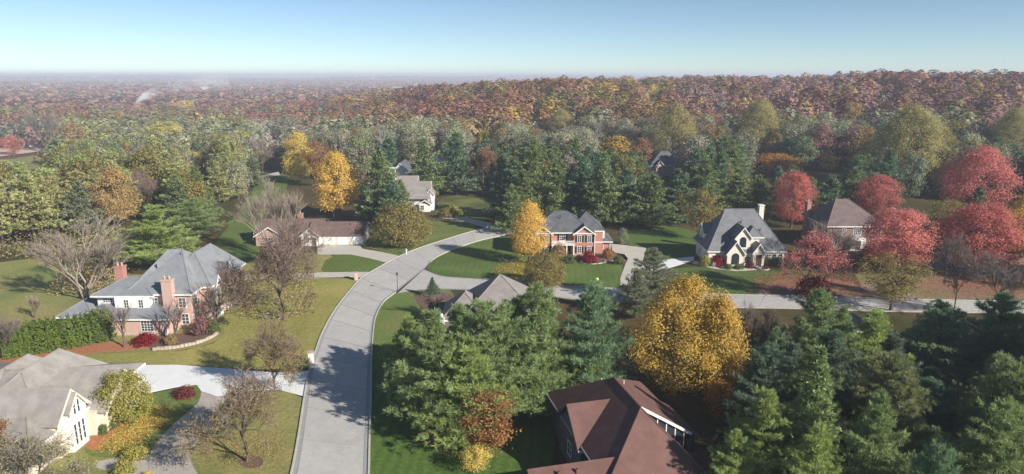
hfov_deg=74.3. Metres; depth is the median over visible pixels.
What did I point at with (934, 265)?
driveway
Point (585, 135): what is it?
broadleaf tree
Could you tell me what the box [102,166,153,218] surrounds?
pine tree
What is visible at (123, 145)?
broadleaf tree
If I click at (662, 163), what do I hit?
house
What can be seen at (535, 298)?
pine tree
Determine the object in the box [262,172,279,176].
path
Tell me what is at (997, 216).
maple tree
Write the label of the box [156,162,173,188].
pine tree
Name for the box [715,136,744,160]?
pine tree
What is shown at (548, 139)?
pine tree
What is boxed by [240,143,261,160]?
broadleaf tree
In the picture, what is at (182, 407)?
lawn
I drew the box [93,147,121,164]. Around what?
broadleaf tree
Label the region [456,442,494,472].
shrub
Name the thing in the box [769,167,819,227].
maple tree
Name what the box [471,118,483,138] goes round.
bare tree
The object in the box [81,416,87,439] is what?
window
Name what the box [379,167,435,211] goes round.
gabled house
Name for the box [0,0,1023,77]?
sky
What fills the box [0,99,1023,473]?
ground
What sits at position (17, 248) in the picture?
undergrowth
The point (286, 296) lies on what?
undergrowth
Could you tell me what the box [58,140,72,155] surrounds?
broadleaf tree
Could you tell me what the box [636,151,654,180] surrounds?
pine tree
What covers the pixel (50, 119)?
bare tree
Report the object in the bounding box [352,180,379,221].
pine tree
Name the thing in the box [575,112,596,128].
broadleaf tree
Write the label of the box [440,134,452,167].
broadleaf tree
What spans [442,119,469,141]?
broadleaf tree
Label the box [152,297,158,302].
window
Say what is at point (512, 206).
pine tree
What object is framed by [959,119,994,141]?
broadleaf tree
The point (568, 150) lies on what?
pine tree
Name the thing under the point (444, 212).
shrub
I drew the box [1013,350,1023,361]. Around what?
pine tree
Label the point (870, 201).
maple tree
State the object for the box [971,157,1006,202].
bare tree
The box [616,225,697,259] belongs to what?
lawn
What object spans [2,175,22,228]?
pine tree
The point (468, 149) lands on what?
bare tree
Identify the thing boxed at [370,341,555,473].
lawn
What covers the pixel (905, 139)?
broadleaf tree
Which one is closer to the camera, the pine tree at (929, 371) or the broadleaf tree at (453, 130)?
the pine tree at (929, 371)
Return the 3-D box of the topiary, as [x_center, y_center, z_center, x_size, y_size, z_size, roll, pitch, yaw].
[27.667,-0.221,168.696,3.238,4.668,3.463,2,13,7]
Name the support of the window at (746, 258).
in the french house at (732, 237)
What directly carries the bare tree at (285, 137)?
on the ground at (690, 409)
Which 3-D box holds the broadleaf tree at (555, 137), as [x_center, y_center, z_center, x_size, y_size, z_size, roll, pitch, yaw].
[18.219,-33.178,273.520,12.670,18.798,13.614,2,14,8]
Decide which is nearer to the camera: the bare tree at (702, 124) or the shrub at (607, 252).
the shrub at (607, 252)
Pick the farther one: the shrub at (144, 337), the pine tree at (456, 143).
the pine tree at (456, 143)
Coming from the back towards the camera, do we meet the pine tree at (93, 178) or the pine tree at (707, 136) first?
the pine tree at (707, 136)
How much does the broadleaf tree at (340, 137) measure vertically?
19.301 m
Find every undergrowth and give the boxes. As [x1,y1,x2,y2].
[0,220,125,266]
[48,265,129,295]
[238,268,313,321]
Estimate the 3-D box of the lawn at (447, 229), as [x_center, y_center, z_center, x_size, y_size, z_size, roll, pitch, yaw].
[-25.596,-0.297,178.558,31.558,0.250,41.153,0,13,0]
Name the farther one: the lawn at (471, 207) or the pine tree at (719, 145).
the pine tree at (719, 145)
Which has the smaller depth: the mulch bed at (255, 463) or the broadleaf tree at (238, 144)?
the mulch bed at (255, 463)
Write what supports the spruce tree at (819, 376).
on the ground at (690, 409)
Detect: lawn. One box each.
[0,155,43,174]
[0,258,80,313]
[0,274,251,357]
[39,392,151,473]
[83,278,357,368]
[85,385,200,457]
[190,390,302,473]
[213,174,288,262]
[242,253,331,273]
[321,254,385,271]
[363,220,476,255]
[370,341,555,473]
[373,289,453,344]
[427,236,622,287]
[434,195,495,217]
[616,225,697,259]
[671,267,824,294]
[758,278,871,296]
[855,252,1023,299]
[893,209,950,222]
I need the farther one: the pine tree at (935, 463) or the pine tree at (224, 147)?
the pine tree at (224, 147)
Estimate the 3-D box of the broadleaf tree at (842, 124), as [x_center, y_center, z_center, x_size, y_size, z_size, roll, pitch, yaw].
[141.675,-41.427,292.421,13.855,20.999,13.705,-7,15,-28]
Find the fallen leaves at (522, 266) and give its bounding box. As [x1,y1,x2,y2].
[491,257,549,282]
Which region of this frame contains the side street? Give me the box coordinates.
[398,270,1023,313]
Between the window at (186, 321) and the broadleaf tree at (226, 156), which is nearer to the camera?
the window at (186, 321)
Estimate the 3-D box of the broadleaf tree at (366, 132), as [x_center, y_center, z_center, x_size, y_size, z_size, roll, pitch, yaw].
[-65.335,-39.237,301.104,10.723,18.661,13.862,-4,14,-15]
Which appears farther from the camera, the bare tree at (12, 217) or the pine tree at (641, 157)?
the pine tree at (641, 157)
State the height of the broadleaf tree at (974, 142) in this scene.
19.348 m
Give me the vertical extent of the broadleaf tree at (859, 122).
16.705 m
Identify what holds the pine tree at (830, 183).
on the ground at (690, 409)
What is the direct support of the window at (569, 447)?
in the brown house at (613, 425)
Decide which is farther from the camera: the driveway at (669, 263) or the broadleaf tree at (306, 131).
the broadleaf tree at (306, 131)
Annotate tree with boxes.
[0,135,23,155]
[0,159,18,194]
[0,162,12,188]
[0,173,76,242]
[0,176,32,248]
[0,179,45,233]
[0,199,31,241]
[0,310,23,359]
[0,415,13,470]
[0,427,100,473]
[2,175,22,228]
[4,169,24,187]
[11,161,30,173]
[14,176,69,235]
[19,210,133,299]
[23,107,64,141]
[25,295,44,317]
[29,167,44,176]
[35,168,66,218]
[36,175,71,227]
[39,151,69,178]
[45,138,61,162]
[46,147,70,178]
[46,168,69,217]
[48,122,90,141]
[51,170,103,218]
[51,180,112,233]
[52,142,71,156]
[53,159,84,182]
[55,149,91,185]
[57,157,107,216]
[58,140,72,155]
[59,202,86,224]
[61,141,82,157]
[69,148,110,181]
[72,149,92,155]
[77,138,100,156]
[84,164,142,228]
[84,168,100,206]
[84,174,136,223]
[87,366,157,425]
[91,143,118,166]
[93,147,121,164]
[94,302,132,347]
[98,159,120,175]
[99,137,118,147]
[100,149,133,172]
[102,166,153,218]
[104,140,130,153]
[106,110,125,123]
[106,203,205,264]
[109,140,124,153]
[117,154,155,202]
[121,135,133,147]
[123,165,161,213]
[124,139,148,150]
[125,147,165,207]
[126,170,158,204]
[127,148,163,197]
[129,144,144,152]
[131,134,147,149]
[135,120,185,135]
[142,136,167,148]
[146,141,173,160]
[152,156,190,207]
[153,150,175,193]
[154,174,191,223]
[155,103,173,112]
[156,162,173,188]
[157,294,195,339]
[158,169,211,219]
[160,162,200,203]
[161,136,188,159]
[163,137,193,158]
[164,197,232,239]
[166,147,191,170]
[168,140,193,173]
[172,364,282,465]
[173,99,197,108]
[176,142,197,167]
[184,167,220,212]
[189,150,200,165]
[190,280,229,331]
[199,151,247,190]
[201,136,215,159]
[202,144,221,173]
[203,151,240,185]
[203,161,243,202]
[204,142,218,160]
[206,131,226,153]
[206,131,227,153]
[209,261,250,306]
[212,223,322,320]
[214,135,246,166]
[216,135,247,164]
[219,143,230,169]
[222,141,247,175]
[222,159,253,198]
[224,136,254,170]
[226,178,308,247]
[227,131,242,141]
[239,309,309,391]
[240,131,255,156]
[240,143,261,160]
[242,136,262,157]
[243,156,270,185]
[252,136,266,162]
[254,138,277,170]
[258,139,275,163]
[258,144,273,166]
[272,214,332,272]
[275,138,288,162]
[277,128,293,156]
[278,131,320,183]
[281,131,290,148]
[291,127,307,152]
[301,139,331,185]
[302,128,314,141]
[306,128,324,168]
[307,130,334,168]
[308,149,363,218]
[317,143,341,167]
[322,141,342,173]
[328,131,348,173]
[335,126,350,141]
[338,141,358,180]
[340,138,377,177]
[342,128,376,178]
[347,125,361,134]
[351,126,366,136]
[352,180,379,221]
[354,125,375,136]
[354,149,406,217]
[356,130,373,167]
[362,133,382,143]
[362,139,392,170]
[366,201,437,247]
[372,124,392,130]
[373,127,395,153]
[374,180,412,225]
[376,306,492,432]
[378,314,430,375]
[380,137,401,168]
[389,129,405,158]
[391,128,408,159]
[395,121,418,159]
[395,179,415,215]
[397,341,523,458]
[399,127,414,158]
[401,126,440,165]
[404,291,447,310]
[405,137,452,195]
[408,117,424,133]
[418,117,435,150]
[423,277,441,297]
[425,117,442,151]
[427,132,485,194]
[428,302,496,369]
[430,127,447,147]
[434,174,464,192]
[435,121,451,149]
[436,124,449,138]
[438,298,552,420]
[440,126,468,158]
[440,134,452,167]
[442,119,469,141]
[456,115,469,128]
[456,386,521,455]
[459,124,475,142]
[463,128,474,141]
[464,143,475,171]
[466,142,480,167]
[467,143,497,195]
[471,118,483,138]
[471,147,487,181]
[475,139,492,152]
[476,129,490,144]
[478,143,500,184]
[482,150,518,216]
[486,185,525,232]
[489,155,512,188]
[490,127,507,143]
[490,128,505,145]
[492,121,501,135]
[492,281,600,411]
[493,114,521,129]
[493,142,518,164]
[495,130,516,144]
[497,141,505,155]
[497,294,539,356]
[498,129,520,139]
[498,169,544,225]
[500,145,512,155]
[502,122,512,132]
[502,157,522,194]
[505,153,512,166]
[506,131,534,151]
[507,337,573,418]
[508,125,528,133]
[508,136,519,148]
[508,199,551,260]
[510,141,529,160]
[512,138,553,214]
[514,120,527,128]
[518,134,541,157]
[518,146,529,171]
[522,248,567,290]
[526,146,545,172]
[528,126,538,134]
[530,159,566,198]
[532,128,546,140]
[534,132,546,141]
[538,158,577,216]
[539,149,557,191]
[540,143,548,154]
[542,109,575,134]
[542,132,557,141]
[543,146,561,161]
[544,137,556,148]
[546,169,570,208]
[547,132,564,146]
[548,142,562,156]
[551,334,636,387]
[553,133,572,157]
[558,278,645,385]
[560,133,583,158]
[560,166,597,214]
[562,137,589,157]
[562,147,571,159]
[562,152,575,169]
[564,158,594,207]
[565,153,595,174]
[568,148,582,165]
[573,127,594,146]
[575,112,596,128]
[576,126,601,151]
[578,157,631,224]
[579,146,593,158]
[583,155,595,186]
[587,122,607,149]
[589,151,618,181]
[595,163,618,190]
[596,119,607,148]
[596,172,631,217]
[597,137,621,153]
[598,134,639,156]
[601,120,617,139]
[601,151,611,163]
[602,119,617,145]
[606,146,617,161]
[608,168,656,222]
[609,155,622,184]
[610,152,638,196]
[611,117,638,154]
[611,119,640,145]
[613,269,658,317]
[615,151,646,176]
[617,247,682,304]
[619,268,749,399]
[620,160,648,188]
[620,174,686,228]
[626,125,645,147]
[628,175,666,218]
[629,137,654,161]
[633,117,654,145]
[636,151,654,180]
[637,124,659,152]
[641,101,698,155]
[641,115,662,147]
[647,83,658,100]
[660,168,698,221]
[672,186,731,231]
[674,133,712,168]
[676,122,696,152]
[677,148,691,166]
[680,161,693,184]
[681,147,697,171]
[681,158,731,218]
[684,167,719,204]
[684,287,755,392]
[685,141,704,155]
[686,153,703,184]
[688,149,714,170]
[688,170,722,210]
[689,110,701,136]
[692,113,716,136]
[694,119,716,135]
[694,428,771,473]
[696,128,711,138]
[698,134,714,147]
[699,379,736,423]
[700,119,717,141]
[705,146,715,154]
[709,152,728,191]
[711,125,726,145]
[712,116,732,129]
[712,140,726,151]
[712,152,734,189]
[713,151,731,201]
[713,384,805,473]
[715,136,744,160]
[716,102,731,115]
[716,117,732,135]
[717,168,754,212]
[720,139,747,174]
[721,116,740,136]
[721,127,731,136]
[722,156,734,183]
[722,339,808,451]
[725,140,754,175]
[727,147,749,189]
[732,127,761,174]
[735,300,769,367]
[737,98,788,152]
[738,174,774,220]
[740,340,830,415]
[741,306,783,357]
[747,326,787,382]
[749,343,856,441]
[752,152,807,171]
[752,333,792,352]
[760,131,783,161]
[761,165,794,208]
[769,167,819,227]
[769,343,845,473]
[771,123,806,156]
[774,136,802,166]
[774,165,799,203]
[776,287,865,385]
[777,230,854,294]
[778,119,802,141]
[782,420,846,473]
[785,135,822,168]
[789,177,828,217]
[790,113,807,133]
[793,114,816,155]
[793,125,810,157]
[796,113,819,129]
[801,119,842,164]
[802,329,871,420]
[807,219,869,274]
[809,124,840,167]
[811,174,844,207]
[814,111,835,126]
[818,106,839,116]
[822,136,848,165]
[824,303,869,358]
[826,117,851,157]
[829,347,939,437]
[832,388,917,473]
[833,102,868,124]
[833,123,864,167]
[835,156,873,199]
[837,167,868,203]
[839,304,915,388]
[840,155,876,194]
[843,125,876,154]
[844,118,871,130]
[845,136,874,162]
[851,173,910,216]
[851,251,937,310]
[852,328,923,407]
[853,425,981,473]
[854,102,959,186]
[855,203,941,271]
[858,107,877,119]
[859,110,875,124]
[866,154,877,195]
[869,369,941,473]
[870,116,893,128]
[871,119,891,132]
[871,129,902,165]
[872,148,911,200]
[873,154,907,184]
[879,97,891,109]
[886,334,923,358]
[894,297,985,382]
[898,144,918,171]
[898,154,932,197]
[909,439,963,473]
[911,124,961,178]
[914,366,958,404]
[914,393,958,442]
[917,363,981,397]
[917,376,967,440]
[923,197,973,242]
[925,394,1023,473]
[927,160,967,198]
[928,342,987,383]
[930,106,943,114]
[932,230,987,306]
[933,198,1023,274]
[934,143,1023,222]
[934,350,1017,440]
[940,116,969,140]
[947,290,1023,374]
[949,131,981,161]
[951,137,985,162]
[951,355,1023,469]
[954,105,970,114]
[956,129,969,144]
[957,145,982,189]
[957,156,985,199]
[958,186,995,232]
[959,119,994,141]
[959,132,985,143]
[963,250,1023,317]
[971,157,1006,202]
[976,123,995,139]
[981,140,990,147]
[981,155,1020,195]
[984,141,1011,185]
[984,152,1023,197]
[985,114,996,129]
[987,105,1023,145]
[989,117,1013,144]
[990,137,1004,145]
[996,190,1023,258]
[997,154,1023,201]
[1000,281,1023,354]
[1004,142,1017,154]
[1009,140,1023,147]
[1010,150,1023,176]
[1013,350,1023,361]
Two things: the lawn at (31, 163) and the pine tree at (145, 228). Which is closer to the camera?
the pine tree at (145, 228)
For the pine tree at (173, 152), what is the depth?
239.31 m
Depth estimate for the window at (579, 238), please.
156.98 m
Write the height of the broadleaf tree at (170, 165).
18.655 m
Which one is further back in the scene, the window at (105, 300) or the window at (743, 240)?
the window at (743, 240)
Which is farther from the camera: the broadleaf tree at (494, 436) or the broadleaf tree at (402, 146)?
the broadleaf tree at (402, 146)
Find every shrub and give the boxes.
[92,329,110,342]
[98,424,108,435]
[108,418,118,430]
[109,458,138,473]
[115,441,147,464]
[131,331,160,348]
[143,470,154,473]
[163,332,179,345]
[171,384,197,400]
[186,314,211,335]
[205,322,221,333]
[438,207,452,218]
[447,204,462,216]
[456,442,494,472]
[549,241,569,260]
[563,254,576,262]
[574,255,581,261]
[581,249,599,263]
[601,247,614,258]
[611,255,625,264]
[697,255,713,266]
[709,256,725,267]
[723,263,732,269]
[732,263,744,269]
[746,260,754,268]
[769,257,782,265]
[789,275,837,299]
[844,253,864,266]
[855,246,875,256]
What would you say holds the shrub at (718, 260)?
on the mulch bed
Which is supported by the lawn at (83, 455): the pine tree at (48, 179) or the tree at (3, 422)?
the tree at (3, 422)
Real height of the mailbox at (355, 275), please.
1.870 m
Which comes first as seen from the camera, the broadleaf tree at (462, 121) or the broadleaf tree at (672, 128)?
the broadleaf tree at (672, 128)
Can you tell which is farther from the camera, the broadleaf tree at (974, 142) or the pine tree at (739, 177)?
the broadleaf tree at (974, 142)
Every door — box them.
[323,236,335,244]
[337,236,349,244]
[350,236,362,244]
[567,246,571,253]
[754,254,762,266]
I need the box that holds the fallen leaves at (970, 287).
[918,274,1023,298]
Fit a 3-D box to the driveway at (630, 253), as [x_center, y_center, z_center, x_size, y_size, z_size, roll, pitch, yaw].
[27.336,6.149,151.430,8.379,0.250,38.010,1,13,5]
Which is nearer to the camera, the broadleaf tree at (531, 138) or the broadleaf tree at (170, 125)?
the broadleaf tree at (531, 138)
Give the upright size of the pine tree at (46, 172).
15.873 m
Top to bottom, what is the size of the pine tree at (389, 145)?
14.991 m
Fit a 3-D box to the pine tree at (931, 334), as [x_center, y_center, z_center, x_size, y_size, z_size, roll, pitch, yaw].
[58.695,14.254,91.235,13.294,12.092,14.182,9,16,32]
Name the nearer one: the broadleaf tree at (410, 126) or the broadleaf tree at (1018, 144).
the broadleaf tree at (1018, 144)
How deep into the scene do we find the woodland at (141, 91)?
1972.12 m
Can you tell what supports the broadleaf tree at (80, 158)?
on the ground at (690, 409)
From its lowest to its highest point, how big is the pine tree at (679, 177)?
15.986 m
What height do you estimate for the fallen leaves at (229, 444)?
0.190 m
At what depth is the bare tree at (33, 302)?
117.39 m
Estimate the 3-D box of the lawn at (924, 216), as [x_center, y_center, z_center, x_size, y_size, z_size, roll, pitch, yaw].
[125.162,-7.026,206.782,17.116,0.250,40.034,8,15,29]
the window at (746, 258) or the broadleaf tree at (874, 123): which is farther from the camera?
the broadleaf tree at (874, 123)
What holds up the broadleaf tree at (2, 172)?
on the ground at (690, 409)
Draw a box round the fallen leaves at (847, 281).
[748,270,863,295]
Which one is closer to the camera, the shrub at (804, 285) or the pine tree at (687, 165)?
the shrub at (804, 285)
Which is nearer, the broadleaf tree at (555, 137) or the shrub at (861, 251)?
the shrub at (861, 251)
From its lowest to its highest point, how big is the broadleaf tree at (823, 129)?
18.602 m
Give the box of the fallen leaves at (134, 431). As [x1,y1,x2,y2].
[91,401,174,454]
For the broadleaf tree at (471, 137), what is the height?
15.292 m
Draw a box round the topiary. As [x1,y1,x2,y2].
[616,227,628,243]
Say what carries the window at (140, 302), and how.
in the brick house at (167, 276)
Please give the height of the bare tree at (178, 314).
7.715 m
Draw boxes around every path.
[95,455,148,473]
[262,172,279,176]
[693,261,761,270]
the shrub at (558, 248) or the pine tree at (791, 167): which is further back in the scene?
the pine tree at (791, 167)
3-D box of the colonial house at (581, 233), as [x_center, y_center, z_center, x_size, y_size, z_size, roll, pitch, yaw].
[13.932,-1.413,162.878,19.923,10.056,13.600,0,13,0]
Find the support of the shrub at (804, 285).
on the lawn at (865, 293)
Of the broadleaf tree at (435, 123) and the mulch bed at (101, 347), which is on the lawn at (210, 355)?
the mulch bed at (101, 347)
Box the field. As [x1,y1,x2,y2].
[0,146,43,155]
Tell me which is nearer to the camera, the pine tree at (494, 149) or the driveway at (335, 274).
the driveway at (335, 274)
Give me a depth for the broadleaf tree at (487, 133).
343.98 m
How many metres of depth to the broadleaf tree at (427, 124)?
339.48 m
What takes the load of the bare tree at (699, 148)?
on the ground at (690, 409)
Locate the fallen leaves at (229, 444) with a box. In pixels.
[197,430,288,469]
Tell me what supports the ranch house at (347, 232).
on the ground at (690, 409)
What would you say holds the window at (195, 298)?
in the brick house at (167, 276)
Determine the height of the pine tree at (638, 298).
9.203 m
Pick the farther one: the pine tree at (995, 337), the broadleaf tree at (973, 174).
the broadleaf tree at (973, 174)
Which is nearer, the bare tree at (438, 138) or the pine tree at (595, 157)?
the pine tree at (595, 157)
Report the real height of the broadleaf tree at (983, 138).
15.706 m
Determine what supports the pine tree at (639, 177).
on the ground at (690, 409)
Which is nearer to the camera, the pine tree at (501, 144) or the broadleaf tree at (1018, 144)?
the broadleaf tree at (1018, 144)
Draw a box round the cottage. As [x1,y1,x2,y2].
[830,312,864,340]
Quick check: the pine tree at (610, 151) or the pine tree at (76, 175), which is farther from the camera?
the pine tree at (610, 151)
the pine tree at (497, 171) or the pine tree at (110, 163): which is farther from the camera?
the pine tree at (497, 171)
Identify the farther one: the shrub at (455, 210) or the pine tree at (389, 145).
the pine tree at (389, 145)
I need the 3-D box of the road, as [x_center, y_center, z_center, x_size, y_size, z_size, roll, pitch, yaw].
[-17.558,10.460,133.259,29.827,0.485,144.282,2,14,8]
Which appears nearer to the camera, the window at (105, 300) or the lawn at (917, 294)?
the window at (105, 300)
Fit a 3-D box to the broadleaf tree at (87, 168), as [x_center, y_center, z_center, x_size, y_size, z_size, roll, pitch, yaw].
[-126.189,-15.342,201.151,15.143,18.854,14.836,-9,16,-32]
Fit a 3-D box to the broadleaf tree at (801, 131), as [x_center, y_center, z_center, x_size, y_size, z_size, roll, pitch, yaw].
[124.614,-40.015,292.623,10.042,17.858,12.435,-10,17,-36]
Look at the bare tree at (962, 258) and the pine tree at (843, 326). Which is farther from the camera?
the bare tree at (962, 258)
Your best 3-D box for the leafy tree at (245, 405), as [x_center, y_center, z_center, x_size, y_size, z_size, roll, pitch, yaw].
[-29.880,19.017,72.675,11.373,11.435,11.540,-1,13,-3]
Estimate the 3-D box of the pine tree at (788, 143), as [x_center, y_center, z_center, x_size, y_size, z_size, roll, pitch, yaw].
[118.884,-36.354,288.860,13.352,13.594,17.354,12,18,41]
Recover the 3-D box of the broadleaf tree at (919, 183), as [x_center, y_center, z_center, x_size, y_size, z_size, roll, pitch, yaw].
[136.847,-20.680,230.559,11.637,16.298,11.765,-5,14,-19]
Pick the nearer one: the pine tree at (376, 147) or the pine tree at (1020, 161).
the pine tree at (1020, 161)
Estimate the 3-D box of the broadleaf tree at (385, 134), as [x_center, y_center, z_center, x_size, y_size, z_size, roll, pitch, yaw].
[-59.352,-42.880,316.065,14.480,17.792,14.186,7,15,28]
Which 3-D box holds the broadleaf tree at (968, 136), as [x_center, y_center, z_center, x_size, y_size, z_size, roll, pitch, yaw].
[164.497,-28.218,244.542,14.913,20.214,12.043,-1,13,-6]
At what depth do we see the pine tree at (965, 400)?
74.72 m
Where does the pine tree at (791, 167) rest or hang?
on the ground at (690, 409)
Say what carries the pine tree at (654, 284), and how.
on the ground at (690, 409)
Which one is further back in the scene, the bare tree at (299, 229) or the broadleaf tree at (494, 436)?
the bare tree at (299, 229)
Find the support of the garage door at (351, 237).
in the ranch house at (347, 232)
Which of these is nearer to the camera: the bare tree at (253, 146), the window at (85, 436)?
the window at (85, 436)
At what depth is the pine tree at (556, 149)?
235.46 m
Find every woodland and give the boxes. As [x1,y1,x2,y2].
[0,74,794,111]
[33,68,1023,164]
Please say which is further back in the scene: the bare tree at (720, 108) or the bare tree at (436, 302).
the bare tree at (720, 108)
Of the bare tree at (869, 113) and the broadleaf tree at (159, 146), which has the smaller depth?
the broadleaf tree at (159, 146)
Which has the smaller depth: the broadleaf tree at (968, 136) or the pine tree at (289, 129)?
the broadleaf tree at (968, 136)
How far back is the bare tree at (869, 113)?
333.28 m
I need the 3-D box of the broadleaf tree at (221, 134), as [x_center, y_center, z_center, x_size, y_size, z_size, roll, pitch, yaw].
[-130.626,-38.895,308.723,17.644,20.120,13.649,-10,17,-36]
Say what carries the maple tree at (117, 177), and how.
on the ground at (690, 409)
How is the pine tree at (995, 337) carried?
on the ground at (690, 409)
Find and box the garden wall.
[152,331,218,350]
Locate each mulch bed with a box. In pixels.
[0,342,148,362]
[86,417,130,449]
[146,328,217,349]
[169,388,194,397]
[238,455,262,467]
[414,292,452,312]
[422,426,481,446]
[570,252,627,262]
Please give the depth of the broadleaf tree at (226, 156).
234.64 m
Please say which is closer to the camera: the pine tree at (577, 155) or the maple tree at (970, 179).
the maple tree at (970, 179)
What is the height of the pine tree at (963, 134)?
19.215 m
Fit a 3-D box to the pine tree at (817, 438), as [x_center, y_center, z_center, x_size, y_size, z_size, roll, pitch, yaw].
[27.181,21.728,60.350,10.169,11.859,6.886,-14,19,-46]
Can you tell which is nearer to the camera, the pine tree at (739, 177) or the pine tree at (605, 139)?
the pine tree at (739, 177)
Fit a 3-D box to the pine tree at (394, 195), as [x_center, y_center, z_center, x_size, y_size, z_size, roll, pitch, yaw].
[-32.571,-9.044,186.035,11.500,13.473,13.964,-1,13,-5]
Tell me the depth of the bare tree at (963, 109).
325.10 m
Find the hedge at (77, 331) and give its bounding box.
[0,306,117,358]
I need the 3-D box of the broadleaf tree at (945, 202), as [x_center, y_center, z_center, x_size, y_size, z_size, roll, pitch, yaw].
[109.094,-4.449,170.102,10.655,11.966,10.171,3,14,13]
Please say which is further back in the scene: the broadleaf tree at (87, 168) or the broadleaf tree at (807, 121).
the broadleaf tree at (807, 121)
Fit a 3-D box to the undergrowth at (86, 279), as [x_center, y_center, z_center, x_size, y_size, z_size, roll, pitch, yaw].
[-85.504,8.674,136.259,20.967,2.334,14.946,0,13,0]
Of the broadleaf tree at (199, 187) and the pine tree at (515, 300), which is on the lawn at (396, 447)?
the pine tree at (515, 300)
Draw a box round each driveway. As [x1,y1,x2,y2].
[138,365,307,395]
[149,391,239,473]
[243,272,368,279]
[317,245,397,261]
[440,215,492,226]
[611,243,645,286]
[643,256,693,270]
[923,260,1023,278]
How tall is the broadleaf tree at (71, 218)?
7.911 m
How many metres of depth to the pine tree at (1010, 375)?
69.21 m
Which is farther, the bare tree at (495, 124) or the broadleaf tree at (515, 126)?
the bare tree at (495, 124)
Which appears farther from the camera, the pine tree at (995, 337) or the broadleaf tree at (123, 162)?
the broadleaf tree at (123, 162)
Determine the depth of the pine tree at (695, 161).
217.59 m
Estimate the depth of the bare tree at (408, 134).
311.67 m
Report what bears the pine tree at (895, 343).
on the ground at (690, 409)
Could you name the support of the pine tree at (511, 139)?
on the ground at (690, 409)
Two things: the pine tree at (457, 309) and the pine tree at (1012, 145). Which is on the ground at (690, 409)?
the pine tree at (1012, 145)
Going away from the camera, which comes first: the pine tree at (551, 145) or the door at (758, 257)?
the door at (758, 257)
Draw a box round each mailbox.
[307,350,313,363]
[354,271,357,279]
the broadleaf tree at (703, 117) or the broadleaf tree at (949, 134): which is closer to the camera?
the broadleaf tree at (949, 134)
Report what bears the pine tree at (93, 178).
on the ground at (690, 409)
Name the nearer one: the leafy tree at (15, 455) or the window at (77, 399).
the leafy tree at (15, 455)
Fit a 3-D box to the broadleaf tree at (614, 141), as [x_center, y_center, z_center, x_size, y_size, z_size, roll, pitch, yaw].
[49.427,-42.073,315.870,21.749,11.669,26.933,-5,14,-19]
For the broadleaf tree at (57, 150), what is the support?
on the ground at (690, 409)
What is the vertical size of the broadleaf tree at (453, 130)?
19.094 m
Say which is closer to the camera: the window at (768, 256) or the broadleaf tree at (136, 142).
the window at (768, 256)
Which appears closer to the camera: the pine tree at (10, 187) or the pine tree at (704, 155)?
the pine tree at (10, 187)
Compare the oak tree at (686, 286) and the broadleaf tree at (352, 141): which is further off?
the broadleaf tree at (352, 141)
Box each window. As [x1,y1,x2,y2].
[73,403,77,415]
[73,423,79,445]
[75,397,81,412]
[77,420,83,442]
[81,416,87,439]
[102,298,112,302]
[123,300,129,307]
[138,300,143,307]
[140,321,154,331]
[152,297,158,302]
[178,297,186,307]
[181,313,189,324]
[194,293,197,304]
[543,246,550,252]
[558,234,566,240]
[567,439,571,458]
[575,235,583,241]
[575,246,583,252]
[585,235,593,241]
[585,246,592,251]
[731,253,738,263]
[740,237,746,246]
[744,256,749,263]
[765,254,770,261]
[853,228,860,234]
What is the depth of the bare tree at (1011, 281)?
115.38 m
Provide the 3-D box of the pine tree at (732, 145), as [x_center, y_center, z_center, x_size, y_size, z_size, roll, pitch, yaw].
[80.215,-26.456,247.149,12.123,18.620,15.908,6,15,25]
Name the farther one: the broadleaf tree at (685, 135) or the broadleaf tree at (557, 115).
the broadleaf tree at (557, 115)
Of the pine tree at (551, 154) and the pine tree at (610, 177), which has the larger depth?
the pine tree at (551, 154)
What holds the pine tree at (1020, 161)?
on the ground at (690, 409)
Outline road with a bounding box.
[290,224,513,473]
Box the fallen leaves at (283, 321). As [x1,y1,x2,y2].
[223,294,336,364]
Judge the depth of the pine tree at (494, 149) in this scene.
250.41 m
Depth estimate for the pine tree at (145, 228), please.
147.33 m
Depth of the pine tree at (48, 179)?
186.11 m
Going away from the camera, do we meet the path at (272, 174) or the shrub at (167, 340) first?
the shrub at (167, 340)
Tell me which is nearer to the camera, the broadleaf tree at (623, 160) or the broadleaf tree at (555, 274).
the broadleaf tree at (555, 274)
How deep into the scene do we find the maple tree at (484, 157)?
234.55 m
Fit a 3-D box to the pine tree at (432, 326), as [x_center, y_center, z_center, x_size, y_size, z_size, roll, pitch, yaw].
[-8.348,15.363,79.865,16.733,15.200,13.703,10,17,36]
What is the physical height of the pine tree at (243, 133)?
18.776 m
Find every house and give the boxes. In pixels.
[0,348,146,473]
[55,243,245,334]
[253,211,371,245]
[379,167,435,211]
[396,159,412,175]
[431,150,445,168]
[435,274,533,336]
[519,377,734,473]
[529,210,612,255]
[532,121,540,132]
[646,151,678,176]
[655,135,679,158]
[692,204,786,270]
[801,199,883,250]
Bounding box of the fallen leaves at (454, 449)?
[421,431,509,462]
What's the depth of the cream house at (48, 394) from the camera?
77.89 m
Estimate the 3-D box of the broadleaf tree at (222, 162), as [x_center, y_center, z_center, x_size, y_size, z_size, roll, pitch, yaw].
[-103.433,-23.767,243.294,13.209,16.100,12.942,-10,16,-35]
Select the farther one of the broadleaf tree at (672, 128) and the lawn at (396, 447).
the broadleaf tree at (672, 128)
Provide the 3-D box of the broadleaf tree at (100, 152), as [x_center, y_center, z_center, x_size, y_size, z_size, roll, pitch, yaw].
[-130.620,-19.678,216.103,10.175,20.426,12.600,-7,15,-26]
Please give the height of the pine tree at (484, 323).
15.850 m
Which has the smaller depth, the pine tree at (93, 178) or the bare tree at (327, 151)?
the pine tree at (93, 178)
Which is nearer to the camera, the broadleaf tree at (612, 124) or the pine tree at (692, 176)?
the pine tree at (692, 176)
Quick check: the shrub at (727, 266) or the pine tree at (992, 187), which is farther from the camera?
the pine tree at (992, 187)

